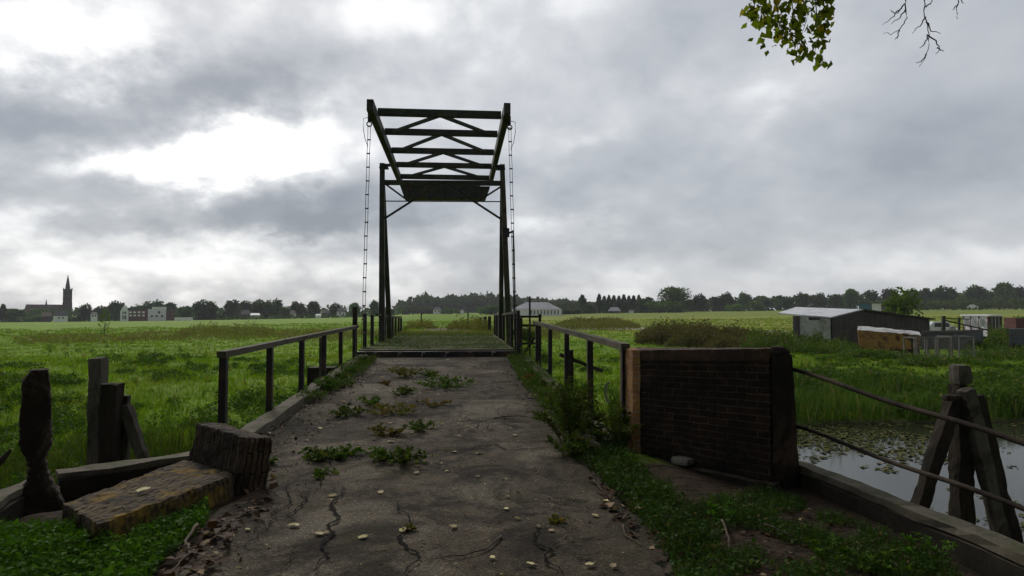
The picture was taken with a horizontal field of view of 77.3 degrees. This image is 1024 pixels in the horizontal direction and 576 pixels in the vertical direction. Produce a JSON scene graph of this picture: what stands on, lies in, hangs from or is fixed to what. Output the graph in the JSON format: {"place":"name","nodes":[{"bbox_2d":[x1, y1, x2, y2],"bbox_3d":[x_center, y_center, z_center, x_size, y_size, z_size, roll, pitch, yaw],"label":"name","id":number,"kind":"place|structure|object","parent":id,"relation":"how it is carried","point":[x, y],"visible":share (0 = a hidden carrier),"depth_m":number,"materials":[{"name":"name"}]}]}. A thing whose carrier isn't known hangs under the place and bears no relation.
{"place":"outdoors","nodes":[
{"label":"outdoors","id":0,"kind":"place"},
{"bbox_2d":[165,357,685,575],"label":"road","id":1,"kind":"structure","parent":0,"point":[433,502],"depth_m":5.41,"materials":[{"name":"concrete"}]},
{"bbox_2d":[298,446,336,461],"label":"road weed","id":2,"kind":"object","parent":1,"relation":"on","point":[316,453],"visible":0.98,"depth_m":6.77,"materials":[{"name":"green plant"}]},
{"bbox_2d":[258,362,383,457],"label":"leaf litter","id":3,"kind":"object","parent":1,"relation":"on","point":[295,438],"visible":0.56,"depth_m":9.14,"materials":[{"name":"plant"}]},
{"bbox_2d":[313,375,337,391],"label":"kerb weed","id":4,"kind":"object","parent":1,"relation":"on","point":[327,383],"visible":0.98,"depth_m":11.52,"materials":[{"name":"green plant"}]},
{"bbox_2d":[313,467,339,479],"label":"road weed","id":5,"kind":"object","parent":1,"relation":"on","point":[318,473],"visible":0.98,"depth_m":6.21,"materials":[{"name":"green plant"}]},
{"bbox_2d":[323,443,373,459],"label":"road weed","id":6,"kind":"object","parent":1,"relation":"on","point":[342,452],"visible":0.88,"depth_m":7.00,"materials":[{"name":"green plant"}]},
{"bbox_2d":[328,401,369,416],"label":"road weed","id":7,"kind":"object","parent":1,"relation":"on","point":[344,411],"visible":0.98,"depth_m":9.29,"materials":[{"name":"green plant"}]},
{"bbox_2d":[367,422,404,436],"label":"road weed","id":8,"kind":"object","parent":1,"relation":"on","point":[378,431],"visible":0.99,"depth_m":8.01,"materials":[{"name":"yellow plant"}]},
{"bbox_2d":[361,401,418,414],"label":"road weed","id":9,"kind":"object","parent":1,"relation":"on","point":[403,409],"visible":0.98,"depth_m":9.42,"materials":[{"name":"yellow plant"}]},
{"bbox_2d":[369,445,438,466],"bbox_3d":[-1.129,1.749,6.712,0.635,0.212,0.604,-2,-3,45],"label":"road weed","id":10,"kind":"object","parent":1,"relation":"on","point":[403,456],"visible":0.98,"depth_m":6.68,"materials":[{"name":"green plant"}]},
{"bbox_2d":[386,365,425,377],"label":"road weed","id":11,"kind":"object","parent":1,"relation":"on","point":[404,371],"visible":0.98,"depth_m":13.53,"materials":[{"name":"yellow plant"}]},
{"bbox_2d":[400,416,440,431],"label":"road weed","id":12,"kind":"object","parent":1,"relation":"on","point":[418,427],"visible":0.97,"depth_m":8.30,"materials":[{"name":"green plant"}]},
{"bbox_2d":[412,372,477,389],"bbox_3d":[-1.219,1.768,11.935,1.242,0.299,1.121,1,-2,-22],"label":"road weed","id":13,"kind":"object","parent":1,"relation":"on","point":[453,380],"visible":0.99,"depth_m":11.94,"materials":[{"name":"green plant"}]},
{"bbox_2d":[531,375,605,441],"bbox_3d":[0.645,1.472,7.802,0.869,0.801,0.892,0,-2,-5],"label":"tall weed","id":14,"kind":"object","parent":1,"relation":"on","point":[574,406],"visible":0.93,"depth_m":7.73,"materials":[{"name":"green plant"}]},
{"bbox_2d":[542,426,596,456],"bbox_3d":[0.678,1.703,7.079,0.628,0.328,0.607,-2,-3,38],"label":"tall weed","id":15,"kind":"object","parent":1,"relation":"on","point":[574,446],"visible":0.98,"depth_m":7.03,"materials":[{"name":"green plant"}]},
{"bbox_2d":[585,470,685,575],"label":"leaf litter","id":16,"kind":"object","parent":1,"relation":"on","point":[612,506],"visible":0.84,"depth_m":4.93,"materials":[{"name":"plant"}]},
{"bbox_2d":[0,308,1023,575],"bbox_3d":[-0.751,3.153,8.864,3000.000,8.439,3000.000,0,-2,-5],"label":"ground","id":17,"kind":"structure","parent":0,"point":[692,482],"depth_m":21.48,"materials":[{"name":"plant"}]},
{"bbox_2d":[0,480,25,524],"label":"wing wall","id":18,"kind":"structure","parent":17,"relation":"on","point":[11,501],"depth_m":5.26,"materials":[{"name":"wood"}]},
{"bbox_2d":[4,308,28,321],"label":"tree","id":19,"kind":"object","parent":17,"relation":"on","point":[11,314],"visible":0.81,"depth_m":347.24,"materials":[{"name":"green plant"}]},
{"bbox_2d":[18,368,64,516],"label":"eroded pillar","id":20,"kind":"structure","parent":17,"relation":"on","point":[42,493],"depth_m":5.48,"materials":[{"name":"wood"}]},
{"bbox_2d":[25,276,72,317],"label":"church","id":21,"kind":"structure","parent":17,"relation":"on","point":[67,299],"depth_m":426.28,"materials":[{"name":"stone"}]},
{"bbox_2d":[75,303,93,321],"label":"tree","id":22,"kind":"object","parent":17,"relation":"on","point":[84,311],"visible":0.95,"depth_m":347.88,"materials":[{"name":"green plant"}]},
{"bbox_2d":[0,492,214,575],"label":"verge herbs","id":23,"kind":"object","parent":17,"relation":"on","point":[26,539],"visible":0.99,"depth_m":4.17,"materials":[{"name":"green plant"}]},
{"bbox_2d":[106,300,126,320],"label":"tree","id":24,"kind":"object","parent":17,"relation":"on","point":[113,307],"visible":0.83,"depth_m":358.26,"materials":[{"name":"green plant"}]},
{"bbox_2d":[0,416,245,488],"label":"canal reeds","id":25,"kind":"object","parent":17,"relation":"on","point":[81,455],"visible":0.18,"depth_m":12.98,"materials":[{"name":"plant"}]},
{"bbox_2d":[56,453,190,503],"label":"wing wall","id":26,"kind":"structure","parent":17,"relation":"on","point":[74,483],"depth_m":6.12,"materials":[{"name":"concrete"}]},
{"bbox_2d":[120,305,173,320],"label":"manor","id":27,"kind":"structure","parent":17,"relation":"on","point":[159,313],"depth_m":340.03,"materials":[{"name":"brick"}]},
{"bbox_2d":[62,423,271,543],"bbox_3d":[-2.911,1.577,5.414,1.006,0.574,1.942,-1,-2,21],"label":"fallen masonry","id":28,"kind":"object","parent":17,"relation":"on","point":[225,462],"visible":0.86,"depth_m":5.41,"materials":[{"name":"brick"}]},
{"bbox_2d":[13,320,386,344],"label":"dry weeds","id":29,"kind":"object","parent":17,"relation":"on","point":[238,330],"visible":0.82,"depth_m":61.36,"materials":[{"name":"plant"}]},
{"bbox_2d":[4,304,402,320],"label":"distant wood","id":30,"kind":"object","parent":17,"relation":"on","point":[69,312],"visible":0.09,"depth_m":402.31,"materials":[{"name":"green plant"}]},
{"bbox_2d":[189,299,219,319],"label":"tree","id":31,"kind":"object","parent":17,"relation":"on","point":[201,308],"visible":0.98,"depth_m":347.62,"materials":[{"name":"green plant"}]},
{"bbox_2d":[160,467,278,575],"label":"leaf litter","id":32,"kind":"object","parent":17,"relation":"on","point":[195,568],"visible":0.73,"depth_m":4.46,"materials":[{"name":"plant"}]},
{"bbox_2d":[221,299,241,318],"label":"tree","id":33,"kind":"object","parent":17,"relation":"on","point":[232,307],"visible":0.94,"depth_m":348.96,"materials":[{"name":"green plant"}]},
{"bbox_2d":[249,299,268,317],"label":"tree","id":34,"kind":"object","parent":17,"relation":"on","point":[257,306],"visible":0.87,"depth_m":357.95,"materials":[{"name":"green plant"}]},
{"bbox_2d":[264,298,282,317],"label":"tree","id":35,"kind":"object","parent":17,"relation":"on","point":[275,307],"visible":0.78,"depth_m":362.93,"materials":[{"name":"green plant"}]},
{"bbox_2d":[216,313,375,319],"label":"field hedge","id":36,"kind":"object","parent":17,"relation":"on","point":[278,317],"visible":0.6,"depth_m":326.68,"materials":[{"name":"green plant"}]},
{"bbox_2d":[289,301,307,317],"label":"tree","id":37,"kind":"object","parent":17,"relation":"on","point":[298,308],"visible":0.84,"depth_m":360.18,"materials":[{"name":"green plant"}]},
{"bbox_2d":[306,301,321,317],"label":"tree","id":38,"kind":"object","parent":17,"relation":"on","point":[312,306],"visible":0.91,"depth_m":356.94,"materials":[{"name":"green plant"}]},
{"bbox_2d":[307,366,337,385],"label":"concrete block","id":39,"kind":"structure","parent":17,"relation":"on","point":[312,371],"depth_m":14.91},
{"bbox_2d":[401,306,432,314],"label":"field hedge","id":40,"kind":"object","parent":17,"relation":"on","point":[409,311],"visible":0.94,"depth_m":426.48,"materials":[{"name":"green plant"}]},
{"bbox_2d":[357,99,519,357],"bbox_3d":[-2.549,-0.109,25.291,5.029,9.983,14.407,0,-2,-5],"label":"drawbridge","id":41,"kind":"object","parent":17,"relation":"on","point":[469,187],"visible":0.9,"depth_m":23.11,"materials":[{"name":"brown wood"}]},
{"bbox_2d":[367,331,507,349],"bbox_3d":[-2.715,1.960,25.206,4.312,0.185,13.679,0,-2,-5],"label":"deck moss","id":42,"kind":"object","parent":41,"relation":"on","point":[444,342],"visible":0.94,"depth_m":22.90,"materials":[{"name":"green plant"}]},
{"bbox_2d":[396,329,492,334],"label":"deck moss","id":43,"kind":"object","parent":41,"relation":"on","point":[439,331],"visible":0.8,"depth_m":30.34,"materials":[{"name":"plant"}]},
{"bbox_2d":[392,291,595,313],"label":"wooded hill","id":44,"kind":"structure","parent":17,"relation":"on","point":[471,302],"depth_m":567.15,"materials":[{"name":"green plant"}]},
{"bbox_2d":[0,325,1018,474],"bbox_3d":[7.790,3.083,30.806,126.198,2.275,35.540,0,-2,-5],"label":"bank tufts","id":45,"kind":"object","parent":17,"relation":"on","point":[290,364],"visible":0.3,"depth_m":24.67,"materials":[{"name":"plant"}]},
{"bbox_2d":[0,316,1023,363],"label":"meadow grass","id":46,"kind":"structure","parent":17,"relation":"on","point":[156,343],"depth_m":52.10,"materials":[{"name":"plant"}]},
{"bbox_2d":[0,324,1023,475],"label":"dead stems","id":47,"kind":"object","parent":17,"relation":"on","point":[286,356],"visible":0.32,"depth_m":28.88,"materials":[{"name":"plant"}]},
{"bbox_2d":[403,314,640,338],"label":"dry weeds","id":48,"kind":"object","parent":17,"relation":"on","point":[475,322],"visible":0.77,"depth_m":68.86,"materials":[{"name":"plant"}]},
{"bbox_2d":[520,296,541,365],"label":"side gate","id":49,"kind":"structure","parent":17,"relation":"on","point":[531,341],"depth_m":20.36,"materials":[{"name":"wood"}]},
{"bbox_2d":[512,302,561,315],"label":"barn","id":50,"kind":"structure","parent":17,"relation":"on","point":[544,308],"depth_m":260.04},
{"bbox_2d":[546,350,602,396],"bbox_3d":[1.654,2.880,17.225,1.614,2.446,0.425,0,-2,7],"label":"fence","id":51,"kind":"object","parent":17,"relation":"on","point":[572,360],"visible":0.43,"depth_m":17.08,"materials":[{"name":"brown wood"}]},
{"bbox_2d":[634,297,653,312],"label":"tree","id":52,"kind":"object","parent":17,"relation":"on","point":[639,302],"visible":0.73,"depth_m":333.29,"materials":[{"name":"green plant"}]},
{"bbox_2d":[560,438,753,575],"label":"verge herbs","id":53,"kind":"object","parent":17,"relation":"on","point":[615,474],"visible":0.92,"depth_m":4.94,"materials":[{"name":"green plant"}]},
{"bbox_2d":[642,300,688,312],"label":"bush","id":54,"kind":"object","parent":17,"relation":"on","point":[676,307],"visible":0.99,"depth_m":320.42,"materials":[{"name":"green plant"}]},
{"bbox_2d":[655,285,692,311],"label":"tree","id":55,"kind":"object","parent":17,"relation":"on","point":[672,294],"visible":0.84,"depth_m":326.59,"materials":[{"name":"green plant"}]},
{"bbox_2d":[557,316,794,347],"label":"dock scrub","id":56,"kind":"object","parent":17,"relation":"on","point":[700,333],"visible":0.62,"depth_m":48.48,"materials":[{"name":"plant"}]},
{"bbox_2d":[692,293,707,311],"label":"tree","id":57,"kind":"object","parent":17,"relation":"on","point":[701,302],"visible":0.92,"depth_m":368.34,"materials":[{"name":"green plant"}]},
{"bbox_2d":[620,346,800,489],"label":"brick wall","id":58,"kind":"structure","parent":17,"relation":"on","point":[725,414],"depth_m":6.47,"materials":[{"name":"brick"}]},
{"bbox_2d":[533,321,629,451],"bbox_3d":[0.966,1.601,12.019,0.112,1.811,9.002,0,-2,-5],"label":"approach railing","id":59,"kind":"object","parent":58,"relation":"attached to","point":[590,339],"visible":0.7,"depth_m":9.53,"materials":[{"name":"black metal"}]},
{"bbox_2d":[793,367,1023,511],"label":"pipe railing","id":60,"kind":"object","parent":58,"relation":"attached to","point":[1004,436],"visible":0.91,"depth_m":4.70,"materials":[{"name":"metal"}]},
{"bbox_2d":[707,296,725,310],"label":"tree","id":61,"kind":"object","parent":17,"relation":"on","point":[717,303],"visible":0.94,"depth_m":373.98,"materials":[{"name":"green plant"}]},
{"bbox_2d":[706,499,737,518],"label":"verge weed","id":62,"kind":"object","parent":17,"relation":"on","point":[714,509],"visible":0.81,"depth_m":4.89,"materials":[{"name":"green plant"}]},
{"bbox_2d":[736,291,752,310],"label":"tree","id":63,"kind":"object","parent":17,"relation":"on","point":[744,299],"visible":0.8,"depth_m":389.79,"materials":[{"name":"green plant"}]},
{"bbox_2d":[755,296,774,310],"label":"tree","id":64,"kind":"object","parent":17,"relation":"on","point":[767,302],"visible":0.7,"depth_m":387.55,"materials":[{"name":"green plant"}]},
{"bbox_2d":[511,291,1023,312],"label":"distant wood","id":65,"kind":"object","parent":17,"relation":"on","point":[566,305],"visible":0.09,"depth_m":408.86,"materials":[{"name":"green plant"}]},
{"bbox_2d":[773,295,794,310],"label":"tree","id":66,"kind":"object","parent":17,"relation":"on","point":[783,302],"visible":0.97,"depth_m":377.94,"materials":[{"name":"green plant"}]},
{"bbox_2d":[792,291,814,307],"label":"tree","id":67,"kind":"object","parent":17,"relation":"on","point":[801,299],"visible":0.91,"depth_m":377.62,"materials":[{"name":"green plant"}]},
{"bbox_2d":[600,361,1023,429],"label":"canal reeds","id":68,"kind":"object","parent":17,"relation":"on","point":[843,401],"visible":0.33,"depth_m":18.81,"materials":[{"name":"plant"}]},
{"bbox_2d":[809,292,827,307],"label":"tree","id":69,"kind":"object","parent":17,"relation":"on","point":[820,300],"visible":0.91,"depth_m":377.88,"materials":[{"name":"green plant"}]},
{"bbox_2d":[688,498,950,575],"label":"leaf litter","id":70,"kind":"object","parent":17,"relation":"on","point":[791,558],"visible":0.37,"depth_m":4.45,"materials":[{"name":"plant"}]},
{"bbox_2d":[686,482,970,575],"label":"verge herbs","id":71,"kind":"object","parent":17,"relation":"on","point":[804,529],"visible":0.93,"depth_m":4.49,"materials":[{"name":"green plant"}]},
{"bbox_2d":[804,531,852,562],"bbox_3d":[2.094,1.724,4.199,0.418,0.143,0.291,1,-2,-30],"label":"verge weed","id":72,"kind":"object","parent":17,"relation":"on","point":[813,547],"visible":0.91,"depth_m":4.18,"materials":[{"name":"green plant"}]},
{"bbox_2d":[828,294,843,308],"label":"tree","id":73,"kind":"object","parent":17,"relation":"on","point":[834,300],"visible":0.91,"depth_m":377.06,"materials":[{"name":"green plant"}]},
{"bbox_2d":[839,288,861,308],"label":"tree","id":74,"kind":"object","parent":17,"relation":"on","point":[850,298],"visible":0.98,"depth_m":369.29,"materials":[{"name":"green plant"}]},
{"bbox_2d":[740,0,962,71],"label":"shade tree","id":75,"kind":"object","parent":17,"relation":"on","point":[800,10],"visible":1,"depth_m":6.01,"materials":[{"name":"green plant"}]},
{"bbox_2d":[778,307,934,345],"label":"shed","id":76,"kind":"structure","parent":17,"relation":"on","point":[831,323],"depth_m":45.19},
{"bbox_2d":[739,324,1023,365],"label":"reeds","id":77,"kind":"object","parent":17,"relation":"on","point":[819,344],"visible":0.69,"depth_m":36.56,"materials":[{"name":"plant"}]},
{"bbox_2d":[852,549,911,575],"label":"verge weed","id":78,"kind":"object","parent":17,"relation":"on","point":[889,568],"visible":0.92,"depth_m":4.00,"materials":[{"name":"green plant"}]},
{"bbox_2d":[857,326,920,355],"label":"shed","id":79,"kind":"structure","parent":17,"relation":"on","point":[880,338],"depth_m":38.29,"materials":[{"name":"wood"}]},
{"bbox_2d":[881,287,923,316],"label":"tree","id":80,"kind":"object","parent":17,"relation":"on","point":[897,300],"visible":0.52,"depth_m":71.43,"materials":[{"name":"green plant"}]},
{"bbox_2d":[793,359,1023,417],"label":"bank thicket","id":81,"kind":"object","parent":17,"relation":"on","point":[806,380],"visible":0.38,"depth_m":21.44,"materials":[{"name":"plant"}]},
{"bbox_2d":[798,459,1023,575],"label":"wing wall","id":82,"kind":"structure","parent":17,"relation":"on","point":[981,551],"depth_m":4.72,"materials":[{"name":"concrete"}]},
{"bbox_2d":[913,288,933,308],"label":"tree","id":83,"kind":"object","parent":17,"relation":"on","point":[925,294],"visible":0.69,"depth_m":362.53,"materials":[{"name":"green plant"}]},
{"bbox_2d":[903,337,950,357],"bbox_3d":[22.305,3.350,34.454,1.802,1.409,1.165,0,-2,0],"label":"cage","id":84,"kind":"object","parent":17,"relation":"on","point":[935,346],"visible":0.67,"depth_m":33.91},
{"bbox_2d":[897,532,958,561],"bbox_3d":[2.780,1.741,4.301,0.429,0.192,0.216,0,-2,-5],"label":"verge weed","id":85,"kind":"object","parent":17,"relation":"on","point":[914,543],"visible":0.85,"depth_m":4.30,"materials":[{"name":"green plant"}]},
{"bbox_2d":[931,285,960,308],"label":"tree","id":86,"kind":"object","parent":17,"relation":"on","point":[941,294],"visible":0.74,"depth_m":360.23,"materials":[{"name":"green plant"}]},
{"bbox_2d":[869,297,1023,309],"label":"field hedge","id":87,"kind":"object","parent":17,"relation":"on","point":[999,301],"visible":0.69,"depth_m":298.03,"materials":[{"name":"green plant"}]},
{"bbox_2d":[921,329,983,349],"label":"scrap container","id":88,"kind":"object","parent":17,"relation":"on","point":[977,334],"visible":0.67,"depth_m":41.81,"materials":[{"name":"grey metal"}]},
{"bbox_2d":[937,335,974,356],"bbox_3d":[23.471,3.285,33.856,1.230,1.497,1.165,0,-2,0],"label":"cage","id":89,"kind":"object","parent":17,"relation":"on","point":[961,355],"visible":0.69,"depth_m":33.31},
{"bbox_2d":[941,316,987,330],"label":"farm implement","id":90,"kind":"object","parent":17,"relation":"on","point":[943,321],"visible":0.64,"depth_m":49.85,"materials":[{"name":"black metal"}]},
{"bbox_2d":[962,284,990,308],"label":"tree","id":91,"kind":"object","parent":17,"relation":"on","point":[978,293],"visible":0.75,"depth_m":360.93,"materials":[{"name":"green plant"}]},
{"bbox_2d":[960,314,1002,339],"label":"box trailer","id":92,"kind":"object","parent":17,"relation":"on","point":[984,321],"visible":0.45,"depth_m":57.87,"materials":[{"name":"metal"}]},
{"bbox_2d":[991,281,1018,308],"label":"tree","id":93,"kind":"object","parent":17,"relation":"on","point":[1004,291],"visible":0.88,"depth_m":358.48,"materials":[{"name":"green plant"}]},
{"bbox_2d":[1008,328,1023,349],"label":"flat trailer","id":94,"kind":"object","parent":17,"relation":"on","point":[1016,336],"visible":0.73,"depth_m":39.67,"materials":[{"name":"grey metal"}]},
{"bbox_2d":[1004,318,1023,327],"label":"crate","id":95,"kind":"object","parent":94,"relation":"on","point":[1013,322],"visible":0.89,"depth_m":40.70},
{"bbox_2d":[0,329,1023,489],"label":"bank grass","id":96,"kind":"structure","parent":0,"point":[83,368],"depth_m":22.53,"materials":[{"name":"plant"}]},
{"bbox_2d":[0,0,1023,311],"label":"sky","id":97,"kind":"structure","parent":0,"point":[182,153],"materials":[{"name":"grey"}]},
{"bbox_2d":[796,422,1023,537],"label":"canal water","id":98,"kind":"structure","parent":0,"point":[902,484],"depth_m":13.55,"materials":[{"name":"liquid"}]},
{"bbox_2d":[86,357,107,465],"bbox_3d":[-5.815,2.548,8.963,0.220,3.153,0.211,0,-2,-5],"label":"mooring pile","id":99,"kind":"object","parent":98,"relation":"in","point":[98,371],"visible":0.41,"depth_m":8.90,"materials":[{"name":"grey wood"}]},
{"bbox_2d":[97,382,149,464],"bbox_3d":[-5.038,2.679,8.566,0.844,2.841,0.334,0,-2,-5],"label":"mooring pile","id":100,"kind":"object","parent":98,"relation":"in","point":[120,432],"visible":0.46,"depth_m":8.49,"materials":[{"name":"brown wood"}]},
{"bbox_2d":[620,421,1023,528],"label":"water plants","id":101,"kind":"object","parent":98,"relation":"on","point":[869,448],"visible":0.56,"depth_m":15.47,"materials":[{"name":"plant"}]},
{"bbox_2d":[910,365,1023,544],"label":"mooring dolphin","id":102,"kind":"object","parent":98,"relation":"in","point":[966,449],"visible":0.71,"depth_m":8.32,"materials":[{"name":"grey wood"}]},
{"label":"road span","id":103,"kind":"structure","parent":0,"visible":0},
{"bbox_2d":[189,355,365,459],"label":"kerb","id":104,"kind":"structure","parent":103,"relation":"on","point":[275,417],"depth_m":9.19,"materials":[{"name":"concrete"}]},
{"bbox_2d":[217,325,358,423],"bbox_3d":[-3.833,1.679,12.517,0.111,1.672,10.100,0,-2,-5],"label":"approach railing","id":105,"kind":"object","parent":104,"relation":"attached to","point":[223,356],"visible":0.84,"depth_m":9.42,"materials":[{"name":"black metal"}]},
{"bbox_2d":[294,354,376,401],"bbox_3d":[-3.552,1.783,13.771,0.882,0.414,7.345,0,-2,-5],"label":"kerb growth","id":106,"kind":"object","parent":104,"relation":"on","point":[349,377],"visible":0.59,"depth_m":12.55,"materials":[{"name":"green plant"}]},
{"bbox_2d":[523,355,616,450],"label":"kerb","id":107,"kind":"structure","parent":103,"relation":"on","point":[610,439],"depth_m":9.03,"materials":[{"name":"concrete"}]},
{"bbox_2d":[507,352,605,434],"bbox_3d":[0.514,1.765,12.873,0.985,0.512,9.972,0,-2,-5],"label":"kerb growth","id":108,"kind":"object","parent":107,"relation":"on","point":[526,382],"visible":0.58,"depth_m":12.37,"materials":[{"name":"green plant"}]},
{"bbox_2d":[573,398,644,450],"bbox_3d":[1.142,1.571,7.400,0.866,0.598,0.776,0,-2,-5],"label":"tall weed","id":109,"kind":"object","parent":103,"relation":"on","point":[619,433],"visible":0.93,"depth_m":7.39,"materials":[{"name":"green plant"}]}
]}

